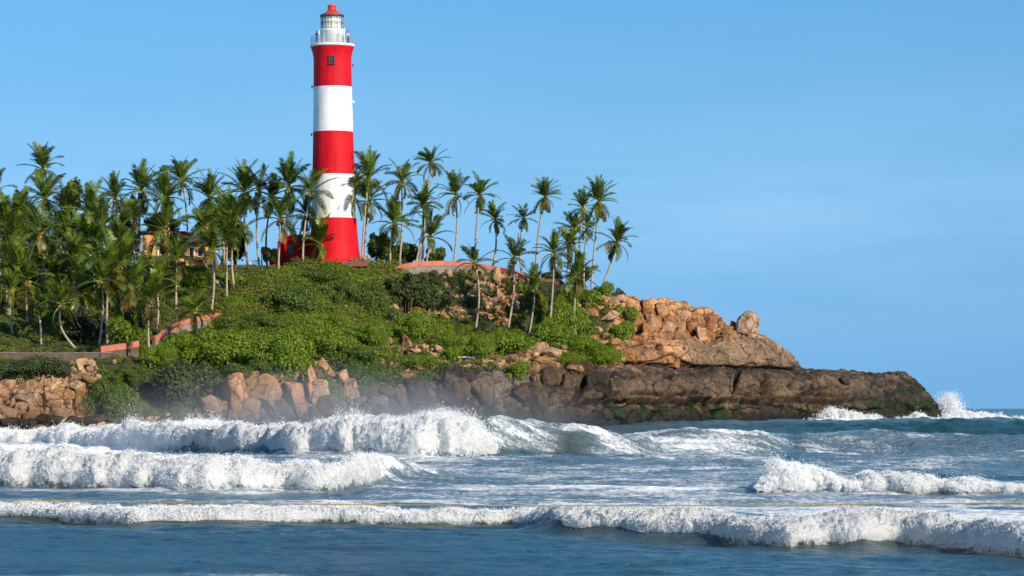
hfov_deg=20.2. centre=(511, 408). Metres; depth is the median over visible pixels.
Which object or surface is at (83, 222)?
palm tree
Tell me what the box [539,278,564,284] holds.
path wall
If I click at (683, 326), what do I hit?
boulder
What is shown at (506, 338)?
shrub
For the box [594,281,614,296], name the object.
shrub
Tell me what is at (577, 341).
shrub
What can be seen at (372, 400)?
boulder
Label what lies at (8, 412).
boulder
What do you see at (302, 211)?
palm tree
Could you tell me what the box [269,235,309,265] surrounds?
annex building
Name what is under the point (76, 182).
palm tree
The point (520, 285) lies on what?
shrub
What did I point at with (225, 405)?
boulder
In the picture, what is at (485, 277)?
boulder
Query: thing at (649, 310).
boulder
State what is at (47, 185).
palm tree
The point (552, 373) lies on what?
boulder
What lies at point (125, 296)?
palm tree
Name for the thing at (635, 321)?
boulder
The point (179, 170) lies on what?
palm tree
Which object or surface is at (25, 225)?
palm tree
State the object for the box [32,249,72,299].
palm tree
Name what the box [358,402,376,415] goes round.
boulder
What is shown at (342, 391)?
boulder
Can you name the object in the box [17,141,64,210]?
palm tree
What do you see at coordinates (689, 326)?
boulder
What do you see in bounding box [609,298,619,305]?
boulder
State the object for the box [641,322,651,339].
boulder
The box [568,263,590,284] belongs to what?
broadleaf tree
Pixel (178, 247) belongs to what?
palm tree
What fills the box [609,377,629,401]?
boulder
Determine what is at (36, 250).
pinkish building
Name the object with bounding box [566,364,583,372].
boulder
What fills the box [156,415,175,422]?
boulder
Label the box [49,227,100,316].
palm tree
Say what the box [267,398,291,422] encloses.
boulder
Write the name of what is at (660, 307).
boulder
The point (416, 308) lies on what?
boulder
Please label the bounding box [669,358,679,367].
boulder
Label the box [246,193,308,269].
palm tree
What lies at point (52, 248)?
palm tree
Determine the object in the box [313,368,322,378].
boulder
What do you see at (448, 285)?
boulder
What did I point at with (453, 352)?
shrub
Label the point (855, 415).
breaking wave
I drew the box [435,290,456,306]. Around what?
shrub
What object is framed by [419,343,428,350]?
boulder
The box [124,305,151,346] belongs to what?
broadleaf tree
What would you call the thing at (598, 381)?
boulder
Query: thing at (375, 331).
shrub
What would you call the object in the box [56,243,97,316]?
palm tree
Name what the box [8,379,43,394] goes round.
boulder
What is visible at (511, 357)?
boulder
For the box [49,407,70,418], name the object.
boulder
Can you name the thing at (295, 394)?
boulder
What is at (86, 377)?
boulder
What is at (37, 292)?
palm tree
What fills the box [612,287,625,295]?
shrub
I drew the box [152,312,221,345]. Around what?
stair wall
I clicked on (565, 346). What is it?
boulder
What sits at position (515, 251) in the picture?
palm tree
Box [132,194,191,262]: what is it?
palm tree
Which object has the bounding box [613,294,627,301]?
boulder
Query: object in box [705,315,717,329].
boulder
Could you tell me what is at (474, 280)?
shrub
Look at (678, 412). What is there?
boulder
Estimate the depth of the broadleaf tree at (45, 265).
402.04 m
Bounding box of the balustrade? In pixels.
[250,260,262,264]
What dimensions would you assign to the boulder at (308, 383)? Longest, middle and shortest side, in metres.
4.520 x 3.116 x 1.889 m
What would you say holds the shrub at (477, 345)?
on the headland
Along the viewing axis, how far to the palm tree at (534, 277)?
385.18 m
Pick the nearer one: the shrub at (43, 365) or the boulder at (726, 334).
the shrub at (43, 365)
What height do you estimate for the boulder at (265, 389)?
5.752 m
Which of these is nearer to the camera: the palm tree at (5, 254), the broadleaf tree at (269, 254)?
the palm tree at (5, 254)
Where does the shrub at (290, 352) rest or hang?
on the headland
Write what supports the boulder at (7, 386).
on the headland
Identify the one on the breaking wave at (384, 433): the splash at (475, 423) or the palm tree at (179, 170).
the splash at (475, 423)
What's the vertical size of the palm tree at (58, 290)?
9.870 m
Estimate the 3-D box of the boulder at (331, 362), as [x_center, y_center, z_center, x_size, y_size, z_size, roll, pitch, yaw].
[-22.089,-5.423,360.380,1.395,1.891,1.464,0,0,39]
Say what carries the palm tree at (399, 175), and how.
on the headland
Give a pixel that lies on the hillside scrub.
(253, 294)
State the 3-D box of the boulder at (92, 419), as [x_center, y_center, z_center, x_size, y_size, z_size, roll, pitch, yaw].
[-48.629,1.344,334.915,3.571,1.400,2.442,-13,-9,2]
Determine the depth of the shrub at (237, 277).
386.60 m
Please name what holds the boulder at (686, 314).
on the headland
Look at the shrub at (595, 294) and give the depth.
396.12 m
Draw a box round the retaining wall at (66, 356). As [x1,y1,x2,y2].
[0,352,112,360]
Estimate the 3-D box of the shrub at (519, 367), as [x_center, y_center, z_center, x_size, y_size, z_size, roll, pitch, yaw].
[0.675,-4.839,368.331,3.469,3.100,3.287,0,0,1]
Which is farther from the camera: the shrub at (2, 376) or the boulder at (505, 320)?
the boulder at (505, 320)
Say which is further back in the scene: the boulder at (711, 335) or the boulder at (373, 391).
the boulder at (711, 335)
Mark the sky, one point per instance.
(847, 176)
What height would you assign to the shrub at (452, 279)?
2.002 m
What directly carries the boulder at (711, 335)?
on the headland
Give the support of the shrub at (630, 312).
on the headland
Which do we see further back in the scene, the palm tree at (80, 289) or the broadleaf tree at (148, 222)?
the broadleaf tree at (148, 222)
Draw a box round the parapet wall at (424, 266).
[393,261,528,283]
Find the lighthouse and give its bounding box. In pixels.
[309,4,360,263]
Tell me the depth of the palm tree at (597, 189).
407.70 m
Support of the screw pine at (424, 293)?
on the headland
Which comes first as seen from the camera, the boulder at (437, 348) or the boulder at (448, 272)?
the boulder at (437, 348)
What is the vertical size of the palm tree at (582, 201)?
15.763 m
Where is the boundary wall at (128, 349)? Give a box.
[98,341,138,358]
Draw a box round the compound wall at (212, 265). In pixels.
[142,264,253,267]
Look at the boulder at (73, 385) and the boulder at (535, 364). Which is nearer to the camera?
the boulder at (73, 385)
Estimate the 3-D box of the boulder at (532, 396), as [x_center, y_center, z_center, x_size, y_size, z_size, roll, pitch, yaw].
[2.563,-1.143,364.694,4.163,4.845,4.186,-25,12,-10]
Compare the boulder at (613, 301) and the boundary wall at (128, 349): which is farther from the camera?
the boulder at (613, 301)
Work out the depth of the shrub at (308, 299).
379.41 m
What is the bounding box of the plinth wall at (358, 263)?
[341,261,367,265]
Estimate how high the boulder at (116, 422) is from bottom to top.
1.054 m
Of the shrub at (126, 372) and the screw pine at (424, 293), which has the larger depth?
the screw pine at (424, 293)
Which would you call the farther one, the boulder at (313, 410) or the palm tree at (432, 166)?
the palm tree at (432, 166)
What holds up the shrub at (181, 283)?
on the headland
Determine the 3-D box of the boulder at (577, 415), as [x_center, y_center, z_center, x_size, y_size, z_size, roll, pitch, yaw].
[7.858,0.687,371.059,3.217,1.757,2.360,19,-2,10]
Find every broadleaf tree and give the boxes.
[27,254,78,270]
[54,223,91,254]
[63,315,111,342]
[119,220,141,258]
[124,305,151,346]
[143,212,179,230]
[195,220,210,238]
[225,219,246,264]
[261,246,277,264]
[366,232,393,262]
[388,242,418,263]
[424,246,445,260]
[541,271,561,278]
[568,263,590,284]
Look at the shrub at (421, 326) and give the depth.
379.43 m
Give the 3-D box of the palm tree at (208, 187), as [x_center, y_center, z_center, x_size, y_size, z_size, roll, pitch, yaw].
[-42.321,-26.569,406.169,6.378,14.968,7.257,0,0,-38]
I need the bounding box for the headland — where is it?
[0,266,941,431]
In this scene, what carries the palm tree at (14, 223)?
on the headland
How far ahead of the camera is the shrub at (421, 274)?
400.58 m
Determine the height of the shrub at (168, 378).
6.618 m
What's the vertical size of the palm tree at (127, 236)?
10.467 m
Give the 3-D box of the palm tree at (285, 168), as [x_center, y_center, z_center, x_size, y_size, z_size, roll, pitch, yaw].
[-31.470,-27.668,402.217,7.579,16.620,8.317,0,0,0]
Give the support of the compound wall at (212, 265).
on the headland
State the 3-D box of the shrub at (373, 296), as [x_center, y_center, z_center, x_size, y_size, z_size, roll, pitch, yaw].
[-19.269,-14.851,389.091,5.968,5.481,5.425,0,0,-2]
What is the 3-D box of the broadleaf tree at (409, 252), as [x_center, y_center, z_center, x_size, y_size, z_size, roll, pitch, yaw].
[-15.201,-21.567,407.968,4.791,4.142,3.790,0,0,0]
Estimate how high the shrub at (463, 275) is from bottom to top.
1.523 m
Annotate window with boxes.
[189,247,193,255]
[197,247,202,256]
[288,245,292,253]
[329,55,334,63]
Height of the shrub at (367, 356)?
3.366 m
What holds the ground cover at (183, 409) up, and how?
on the headland
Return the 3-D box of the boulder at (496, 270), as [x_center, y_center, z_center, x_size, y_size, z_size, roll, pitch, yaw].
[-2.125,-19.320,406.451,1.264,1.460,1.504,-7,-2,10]
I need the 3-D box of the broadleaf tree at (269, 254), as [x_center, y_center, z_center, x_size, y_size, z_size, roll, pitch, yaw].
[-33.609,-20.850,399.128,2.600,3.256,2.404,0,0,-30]
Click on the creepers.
(386, 345)
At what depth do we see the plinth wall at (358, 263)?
395.82 m
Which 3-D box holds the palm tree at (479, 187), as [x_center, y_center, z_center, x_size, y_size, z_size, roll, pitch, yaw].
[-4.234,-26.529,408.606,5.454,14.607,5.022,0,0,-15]
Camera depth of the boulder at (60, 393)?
335.44 m
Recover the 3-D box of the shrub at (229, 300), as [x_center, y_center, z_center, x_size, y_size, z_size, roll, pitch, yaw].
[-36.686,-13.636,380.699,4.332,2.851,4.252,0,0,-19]
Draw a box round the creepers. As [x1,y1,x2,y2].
[152,295,613,374]
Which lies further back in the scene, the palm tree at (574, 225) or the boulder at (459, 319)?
the palm tree at (574, 225)
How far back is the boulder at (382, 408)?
352.20 m
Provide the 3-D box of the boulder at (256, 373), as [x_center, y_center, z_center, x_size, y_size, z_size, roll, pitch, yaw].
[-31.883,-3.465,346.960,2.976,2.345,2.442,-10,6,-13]
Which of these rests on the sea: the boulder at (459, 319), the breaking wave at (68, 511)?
the breaking wave at (68, 511)
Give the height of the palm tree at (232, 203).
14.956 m
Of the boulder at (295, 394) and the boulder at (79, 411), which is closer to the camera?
the boulder at (79, 411)
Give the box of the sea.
[0,409,1023,575]
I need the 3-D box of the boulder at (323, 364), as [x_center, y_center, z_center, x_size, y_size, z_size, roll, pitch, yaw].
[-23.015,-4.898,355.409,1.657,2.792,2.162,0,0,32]
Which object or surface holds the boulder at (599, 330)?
on the headland
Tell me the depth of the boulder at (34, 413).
332.19 m
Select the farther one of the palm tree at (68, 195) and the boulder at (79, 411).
the palm tree at (68, 195)
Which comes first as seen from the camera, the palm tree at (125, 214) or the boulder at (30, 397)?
the boulder at (30, 397)
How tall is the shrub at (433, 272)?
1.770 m
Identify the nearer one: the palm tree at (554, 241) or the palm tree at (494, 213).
the palm tree at (554, 241)
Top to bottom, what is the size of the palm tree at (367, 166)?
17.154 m
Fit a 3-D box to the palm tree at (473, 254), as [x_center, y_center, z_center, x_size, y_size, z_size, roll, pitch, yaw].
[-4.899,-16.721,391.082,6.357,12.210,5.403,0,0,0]
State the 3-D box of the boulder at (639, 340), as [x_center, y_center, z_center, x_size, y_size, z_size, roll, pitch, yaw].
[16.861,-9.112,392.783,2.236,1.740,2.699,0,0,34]
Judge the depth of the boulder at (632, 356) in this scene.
389.11 m
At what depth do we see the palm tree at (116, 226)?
384.10 m
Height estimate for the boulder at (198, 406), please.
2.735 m
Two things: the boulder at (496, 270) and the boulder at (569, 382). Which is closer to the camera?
the boulder at (569, 382)
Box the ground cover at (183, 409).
[1,270,615,420]
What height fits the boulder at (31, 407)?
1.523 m
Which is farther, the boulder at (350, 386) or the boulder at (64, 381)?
the boulder at (350, 386)
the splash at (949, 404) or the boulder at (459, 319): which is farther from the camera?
the splash at (949, 404)
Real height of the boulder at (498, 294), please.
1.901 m
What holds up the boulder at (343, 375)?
on the headland
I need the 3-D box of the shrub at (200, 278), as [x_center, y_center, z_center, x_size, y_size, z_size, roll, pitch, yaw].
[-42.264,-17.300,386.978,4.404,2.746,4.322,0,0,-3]
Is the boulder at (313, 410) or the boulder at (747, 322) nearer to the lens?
the boulder at (313, 410)
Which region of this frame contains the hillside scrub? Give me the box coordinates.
[198,256,409,342]
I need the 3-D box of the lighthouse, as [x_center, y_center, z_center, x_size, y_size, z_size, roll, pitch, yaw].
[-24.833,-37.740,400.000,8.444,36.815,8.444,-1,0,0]
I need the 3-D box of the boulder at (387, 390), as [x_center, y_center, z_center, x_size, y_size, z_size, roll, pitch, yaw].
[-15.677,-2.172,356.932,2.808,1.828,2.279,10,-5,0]
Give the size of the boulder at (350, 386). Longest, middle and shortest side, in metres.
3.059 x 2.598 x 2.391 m
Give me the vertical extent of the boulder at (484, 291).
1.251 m
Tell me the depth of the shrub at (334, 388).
350.38 m
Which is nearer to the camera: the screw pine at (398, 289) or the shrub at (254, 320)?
the shrub at (254, 320)
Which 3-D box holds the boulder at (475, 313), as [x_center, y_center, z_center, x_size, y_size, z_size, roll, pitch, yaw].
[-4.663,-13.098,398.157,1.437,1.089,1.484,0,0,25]
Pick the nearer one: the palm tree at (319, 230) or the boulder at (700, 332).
the palm tree at (319, 230)
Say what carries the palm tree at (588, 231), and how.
on the headland
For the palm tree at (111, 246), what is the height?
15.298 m
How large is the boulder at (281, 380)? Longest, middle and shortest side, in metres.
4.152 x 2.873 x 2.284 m
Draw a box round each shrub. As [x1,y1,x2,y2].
[0,354,81,380]
[0,371,20,379]
[80,377,142,421]
[85,380,108,405]
[95,362,140,384]
[103,313,151,346]
[132,358,220,405]
[140,340,182,366]
[160,329,216,351]
[163,274,185,292]
[181,327,270,372]
[185,270,212,288]
[188,361,223,396]
[212,310,284,332]
[215,271,243,283]
[222,358,276,378]
[223,295,247,310]
[246,326,317,380]
[264,285,322,315]
[293,268,342,283]
[300,359,322,375]
[304,325,359,358]
[315,345,382,367]
[316,310,348,328]
[318,276,363,305]
[323,372,341,399]
[337,358,396,385]
[354,279,390,317]
[354,318,393,346]
[357,379,380,393]
[382,308,402,320]
[389,308,439,343]
[398,354,440,368]
[413,271,434,283]
[427,329,461,347]
[428,269,443,277]
[430,275,464,287]
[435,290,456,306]
[441,346,464,360]
[452,330,496,361]
[453,270,471,279]
[453,294,485,310]
[465,274,482,281]
[474,322,498,337]
[482,327,539,355]
[502,277,512,283]
[504,359,530,379]
[512,313,538,333]
[515,282,527,293]
[526,282,549,300]
[530,316,575,345]
[540,295,591,337]
[547,332,606,353]
[554,351,585,366]
[558,287,586,301]
[573,288,601,305]
[578,344,626,365]
[589,320,604,329]
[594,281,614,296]
[608,320,634,340]
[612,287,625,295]
[613,304,638,322]
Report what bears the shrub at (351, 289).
on the headland
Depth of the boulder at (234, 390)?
342.45 m
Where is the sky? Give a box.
[0,0,1023,408]
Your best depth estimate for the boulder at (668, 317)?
402.90 m
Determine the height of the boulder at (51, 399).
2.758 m
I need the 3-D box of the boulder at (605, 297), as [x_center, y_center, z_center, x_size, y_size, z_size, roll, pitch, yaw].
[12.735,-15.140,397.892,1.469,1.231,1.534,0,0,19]
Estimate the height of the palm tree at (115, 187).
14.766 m
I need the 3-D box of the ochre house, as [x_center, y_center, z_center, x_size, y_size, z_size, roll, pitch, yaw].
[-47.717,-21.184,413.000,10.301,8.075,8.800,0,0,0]
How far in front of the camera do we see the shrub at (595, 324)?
391.68 m
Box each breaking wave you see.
[0,398,500,456]
[0,442,389,491]
[0,499,534,525]
[519,493,1023,556]
[753,441,861,492]
[809,405,1023,419]
[850,467,1023,494]
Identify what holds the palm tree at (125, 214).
on the headland
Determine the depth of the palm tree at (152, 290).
354.86 m
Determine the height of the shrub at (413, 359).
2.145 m
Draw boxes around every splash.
[170,417,233,430]
[391,404,483,428]
[452,409,491,436]
[813,406,852,420]
[933,390,967,416]
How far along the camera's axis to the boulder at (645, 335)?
397.25 m
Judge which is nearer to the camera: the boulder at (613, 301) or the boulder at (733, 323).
the boulder at (613, 301)
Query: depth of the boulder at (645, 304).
401.59 m
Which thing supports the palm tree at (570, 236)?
on the headland
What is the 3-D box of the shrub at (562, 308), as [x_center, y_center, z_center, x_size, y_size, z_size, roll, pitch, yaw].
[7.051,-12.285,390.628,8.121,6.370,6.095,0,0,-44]
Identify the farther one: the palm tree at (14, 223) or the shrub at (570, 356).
the palm tree at (14, 223)
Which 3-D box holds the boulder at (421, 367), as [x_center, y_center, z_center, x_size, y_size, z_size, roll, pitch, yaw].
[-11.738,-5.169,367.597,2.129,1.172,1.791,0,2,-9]
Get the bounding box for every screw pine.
[383,272,434,312]
[403,282,442,311]
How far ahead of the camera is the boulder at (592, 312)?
394.27 m
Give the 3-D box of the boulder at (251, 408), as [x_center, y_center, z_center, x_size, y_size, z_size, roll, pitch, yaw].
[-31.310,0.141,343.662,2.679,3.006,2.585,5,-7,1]
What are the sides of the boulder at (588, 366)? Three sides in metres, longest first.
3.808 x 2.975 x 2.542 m
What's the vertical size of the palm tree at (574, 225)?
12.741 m
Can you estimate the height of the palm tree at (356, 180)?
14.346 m
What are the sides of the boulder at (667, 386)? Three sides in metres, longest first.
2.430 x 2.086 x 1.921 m
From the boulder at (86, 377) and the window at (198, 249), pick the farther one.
the window at (198, 249)
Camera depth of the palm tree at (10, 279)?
368.13 m
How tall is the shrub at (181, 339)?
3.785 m
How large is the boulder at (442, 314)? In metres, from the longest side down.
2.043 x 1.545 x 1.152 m
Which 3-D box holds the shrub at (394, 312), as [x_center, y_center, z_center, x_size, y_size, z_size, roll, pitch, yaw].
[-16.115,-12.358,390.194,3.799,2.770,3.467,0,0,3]
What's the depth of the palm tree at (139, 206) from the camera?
399.12 m
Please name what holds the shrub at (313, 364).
on the headland
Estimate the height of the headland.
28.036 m
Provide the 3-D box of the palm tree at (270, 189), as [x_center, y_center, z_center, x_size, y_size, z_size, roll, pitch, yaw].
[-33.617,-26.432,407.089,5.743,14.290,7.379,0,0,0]
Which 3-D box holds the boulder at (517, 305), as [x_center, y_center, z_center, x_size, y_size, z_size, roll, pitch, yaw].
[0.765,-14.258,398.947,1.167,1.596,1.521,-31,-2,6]
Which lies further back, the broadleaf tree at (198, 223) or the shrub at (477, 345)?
the broadleaf tree at (198, 223)
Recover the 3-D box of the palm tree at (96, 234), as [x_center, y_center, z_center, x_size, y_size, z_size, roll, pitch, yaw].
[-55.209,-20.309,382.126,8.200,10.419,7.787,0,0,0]
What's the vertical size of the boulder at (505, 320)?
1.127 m
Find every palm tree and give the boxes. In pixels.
[0,167,16,201]
[0,185,46,245]
[0,195,35,265]
[0,209,33,261]
[0,228,38,313]
[0,240,55,321]
[0,266,33,334]
[1,218,50,269]
[2,200,72,286]
[15,282,49,344]
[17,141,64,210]
[20,170,66,219]
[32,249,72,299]
[33,229,71,271]
[35,275,84,349]
[44,177,84,267]
[45,204,78,270]
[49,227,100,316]
[52,266,105,341]
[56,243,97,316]
[58,208,110,278]
[59,176,82,231]
[59,177,114,263]
[68,249,139,345]
[72,195,135,256]
[76,225,138,343]
[77,216,122,292]
[87,214,136,276]
[92,228,158,294]
[96,170,128,220]
[107,193,144,246]
[108,253,152,341]
[113,193,160,262]
[119,158,162,251]
[129,268,186,368]
[130,251,180,332]
[131,167,188,259]
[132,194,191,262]
[147,235,200,308]
[158,155,206,237]
[173,284,217,334]
[185,194,228,266]
[187,168,236,264]
[196,221,240,311]
[200,203,241,264]
[202,182,257,287]
[203,209,247,297]
[206,185,244,264]
[217,158,263,264]
[237,163,280,265]
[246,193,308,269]
[255,172,284,265]
[260,151,310,234]
[287,168,338,261]
[288,195,311,234]
[296,212,338,261]
[337,168,375,220]
[354,145,389,260]
[356,175,392,260]
[371,195,422,263]
[384,158,423,264]
[403,179,443,261]
[406,189,440,260]
[406,208,454,260]
[411,143,449,261]
[434,168,469,260]
[453,241,498,327]
[461,171,500,244]
[476,200,505,264]
[492,233,539,327]
[507,203,537,272]
[515,262,555,335]
[531,176,562,263]
[532,227,575,317]
[554,211,594,286]
[555,246,600,333]
[557,226,587,282]
[566,188,603,272]
[576,213,597,289]
[583,174,618,288]
[596,216,637,283]
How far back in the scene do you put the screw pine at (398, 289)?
393.20 m
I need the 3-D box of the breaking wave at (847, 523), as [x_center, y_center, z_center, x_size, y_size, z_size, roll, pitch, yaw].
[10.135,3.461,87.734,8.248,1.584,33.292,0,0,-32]
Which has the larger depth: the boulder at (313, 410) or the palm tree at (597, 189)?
the palm tree at (597, 189)
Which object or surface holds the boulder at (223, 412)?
on the headland
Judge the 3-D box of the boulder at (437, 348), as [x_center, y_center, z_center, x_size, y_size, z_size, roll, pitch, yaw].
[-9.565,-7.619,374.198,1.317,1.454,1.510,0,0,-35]
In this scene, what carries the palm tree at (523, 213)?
on the headland
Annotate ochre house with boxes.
[141,231,215,265]
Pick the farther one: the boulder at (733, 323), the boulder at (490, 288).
the boulder at (733, 323)
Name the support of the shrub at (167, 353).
on the headland
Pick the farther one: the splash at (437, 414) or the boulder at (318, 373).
the boulder at (318, 373)
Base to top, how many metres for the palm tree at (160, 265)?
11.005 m
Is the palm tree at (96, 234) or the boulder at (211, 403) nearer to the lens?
the boulder at (211, 403)
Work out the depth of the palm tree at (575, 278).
389.19 m
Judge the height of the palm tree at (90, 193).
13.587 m
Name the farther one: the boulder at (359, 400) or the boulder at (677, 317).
the boulder at (677, 317)
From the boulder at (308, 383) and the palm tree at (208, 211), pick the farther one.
the palm tree at (208, 211)
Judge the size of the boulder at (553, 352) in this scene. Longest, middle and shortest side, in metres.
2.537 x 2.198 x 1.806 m
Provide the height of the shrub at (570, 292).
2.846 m
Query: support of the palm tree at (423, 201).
on the headland
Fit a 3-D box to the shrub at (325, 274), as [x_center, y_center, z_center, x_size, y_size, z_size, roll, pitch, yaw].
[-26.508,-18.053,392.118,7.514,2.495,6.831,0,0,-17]
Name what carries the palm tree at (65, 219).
on the headland
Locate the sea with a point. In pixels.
(707, 462)
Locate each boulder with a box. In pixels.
[0,379,15,395]
[0,405,20,417]
[0,417,21,428]
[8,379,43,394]
[8,397,14,407]
[13,390,40,406]
[13,401,29,417]
[18,418,36,428]
[22,409,44,422]
[28,405,35,411]
[34,413,62,425]
[36,393,43,409]
[37,375,44,384]
[42,387,60,408]
[43,380,52,388]
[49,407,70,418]
[50,375,55,382]
[53,389,64,399]
[61,377,67,386]
[62,391,74,405]
[63,388,71,394]
[65,403,72,412]
[65,415,82,424]
[68,367,79,381]
[68,380,82,391]
[72,394,84,408]
[74,405,87,417]
[75,385,88,397]
[76,361,84,371]
[81,373,92,382]
[82,413,108,425]
[86,359,94,365]
[107,417,123,424]
[117,415,146,421]
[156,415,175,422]
[174,413,188,421]
[195,401,205,419]
[199,395,222,419]
[220,401,229,409]
[221,372,248,420]
[221,409,226,419]
[239,398,260,421]
[243,370,259,377]
[244,373,282,412]
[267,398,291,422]
[271,372,284,396]
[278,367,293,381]
[284,381,307,417]
[303,365,315,397]
[308,379,330,406]
[309,406,318,417]
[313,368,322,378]
[317,358,333,375]
[317,393,340,418]
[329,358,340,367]
[333,383,344,395]
[337,369,349,381]
[340,403,356,417]
[342,378,358,398]
[347,396,366,409]
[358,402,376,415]
[359,384,377,397]
[366,395,380,404]
[374,403,391,416]
[378,383,394,398]
[393,384,406,408]
[402,334,412,348]
[403,378,430,405]
[409,306,424,311]
[412,364,426,371]
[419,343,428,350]
[434,344,443,353]
[436,370,470,408]
[439,310,445,318]
[444,269,452,276]
[444,281,451,288]
[453,317,463,321]
[468,372,494,404]
[472,310,483,315]
[481,274,488,280]
[481,287,487,294]
[485,355,504,360]
[487,283,493,293]
[492,267,500,274]
[493,273,501,287]
[494,288,501,298]
[494,310,506,317]
[496,298,508,307]
[500,318,510,324]
[504,354,517,362]
[513,300,521,310]
[513,380,548,412]
[516,349,532,356]
[531,342,548,352]
[531,361,539,368]
[533,356,553,363]
[540,366,559,385]
[543,347,561,358]
[555,343,568,348]
[560,373,576,390]
[564,406,585,422]
[566,360,594,378]
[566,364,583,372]
[585,308,598,317]
[585,371,608,397]
[590,334,598,340]
[594,326,602,333]
[597,408,613,419]
[600,310,619,321]
[601,331,610,338]
[602,295,609,300]
[606,338,622,346]
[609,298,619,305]
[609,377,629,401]
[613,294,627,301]
[622,348,638,364]
[624,317,637,326]
[629,335,645,346]
[639,332,649,339]
[641,300,650,311]
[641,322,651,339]
[643,307,654,322]
[645,313,656,329]
[656,303,664,314]
[662,321,673,339]
[662,379,672,394]
[663,313,672,321]
[667,406,684,420]
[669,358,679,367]
[672,309,682,324]
[678,316,685,331]
[680,309,691,318]
[686,319,692,335]
[690,313,700,325]
[695,326,707,341]
[697,383,712,397]
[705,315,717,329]
[706,330,715,341]
[717,317,726,326]
[721,328,732,340]
[724,326,733,335]
[730,321,735,330]
[735,310,759,337]
[759,406,777,418]
[838,376,849,385]
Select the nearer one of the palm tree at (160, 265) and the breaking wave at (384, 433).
the breaking wave at (384, 433)
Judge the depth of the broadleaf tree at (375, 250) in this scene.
403.38 m
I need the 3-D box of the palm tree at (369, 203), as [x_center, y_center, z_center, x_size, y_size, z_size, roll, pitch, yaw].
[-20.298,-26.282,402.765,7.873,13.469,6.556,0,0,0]
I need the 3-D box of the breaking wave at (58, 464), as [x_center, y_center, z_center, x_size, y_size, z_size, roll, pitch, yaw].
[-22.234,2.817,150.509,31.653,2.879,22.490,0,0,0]
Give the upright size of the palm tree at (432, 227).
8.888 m
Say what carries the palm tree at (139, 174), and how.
on the headland
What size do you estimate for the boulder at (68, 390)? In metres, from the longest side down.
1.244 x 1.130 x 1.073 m
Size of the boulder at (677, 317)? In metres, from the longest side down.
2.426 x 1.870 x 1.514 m
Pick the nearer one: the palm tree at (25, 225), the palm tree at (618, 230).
the palm tree at (25, 225)
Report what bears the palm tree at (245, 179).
on the headland
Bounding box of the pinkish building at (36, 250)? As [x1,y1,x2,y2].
[1,245,66,271]
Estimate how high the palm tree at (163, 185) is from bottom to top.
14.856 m
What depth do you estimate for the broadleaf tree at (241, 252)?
415.44 m
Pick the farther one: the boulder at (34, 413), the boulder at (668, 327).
the boulder at (668, 327)
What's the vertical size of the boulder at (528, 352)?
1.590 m
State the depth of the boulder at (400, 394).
356.62 m
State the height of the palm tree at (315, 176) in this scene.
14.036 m
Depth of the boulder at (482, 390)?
361.61 m
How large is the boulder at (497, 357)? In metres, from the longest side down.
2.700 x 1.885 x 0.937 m
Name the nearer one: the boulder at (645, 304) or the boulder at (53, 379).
the boulder at (53, 379)
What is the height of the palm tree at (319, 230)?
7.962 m
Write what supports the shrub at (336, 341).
on the headland
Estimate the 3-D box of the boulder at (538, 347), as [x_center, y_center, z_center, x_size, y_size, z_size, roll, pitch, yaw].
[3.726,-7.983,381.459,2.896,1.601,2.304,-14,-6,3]
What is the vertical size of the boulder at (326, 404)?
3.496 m
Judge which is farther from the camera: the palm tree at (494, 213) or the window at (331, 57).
the palm tree at (494, 213)
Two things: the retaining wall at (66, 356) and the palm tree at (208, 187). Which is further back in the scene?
the palm tree at (208, 187)
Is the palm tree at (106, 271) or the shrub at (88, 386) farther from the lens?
the palm tree at (106, 271)
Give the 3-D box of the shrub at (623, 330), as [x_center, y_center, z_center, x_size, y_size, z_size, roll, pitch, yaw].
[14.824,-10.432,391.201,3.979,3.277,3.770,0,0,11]
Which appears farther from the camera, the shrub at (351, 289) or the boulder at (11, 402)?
the shrub at (351, 289)
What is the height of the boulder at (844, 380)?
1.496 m
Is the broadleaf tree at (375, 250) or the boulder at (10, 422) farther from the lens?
the broadleaf tree at (375, 250)
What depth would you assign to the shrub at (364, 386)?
355.28 m
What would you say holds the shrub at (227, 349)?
on the headland
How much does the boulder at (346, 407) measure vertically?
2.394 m
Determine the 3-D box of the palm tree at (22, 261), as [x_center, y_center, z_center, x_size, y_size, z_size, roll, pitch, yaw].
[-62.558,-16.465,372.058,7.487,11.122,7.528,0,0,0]
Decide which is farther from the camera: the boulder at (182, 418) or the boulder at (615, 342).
the boulder at (615, 342)
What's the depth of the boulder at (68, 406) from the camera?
335.06 m
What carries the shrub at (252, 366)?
on the headland
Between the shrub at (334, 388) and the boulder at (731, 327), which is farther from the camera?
the boulder at (731, 327)
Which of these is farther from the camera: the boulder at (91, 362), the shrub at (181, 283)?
the shrub at (181, 283)
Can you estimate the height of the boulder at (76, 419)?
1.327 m
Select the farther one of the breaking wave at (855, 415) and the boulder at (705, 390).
the breaking wave at (855, 415)
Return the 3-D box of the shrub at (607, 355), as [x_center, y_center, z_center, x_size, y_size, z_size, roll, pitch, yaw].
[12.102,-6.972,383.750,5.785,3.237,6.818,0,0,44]
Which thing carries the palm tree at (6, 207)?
on the headland
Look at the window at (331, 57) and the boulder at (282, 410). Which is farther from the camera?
the window at (331, 57)
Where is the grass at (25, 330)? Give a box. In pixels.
[0,263,289,370]
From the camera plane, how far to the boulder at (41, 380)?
338.32 m
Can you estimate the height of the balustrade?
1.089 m
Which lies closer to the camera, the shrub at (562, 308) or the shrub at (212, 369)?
the shrub at (212, 369)
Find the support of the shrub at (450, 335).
on the headland
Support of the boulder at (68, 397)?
on the headland
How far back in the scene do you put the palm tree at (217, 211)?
400.05 m
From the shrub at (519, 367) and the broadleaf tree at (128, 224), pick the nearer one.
the shrub at (519, 367)

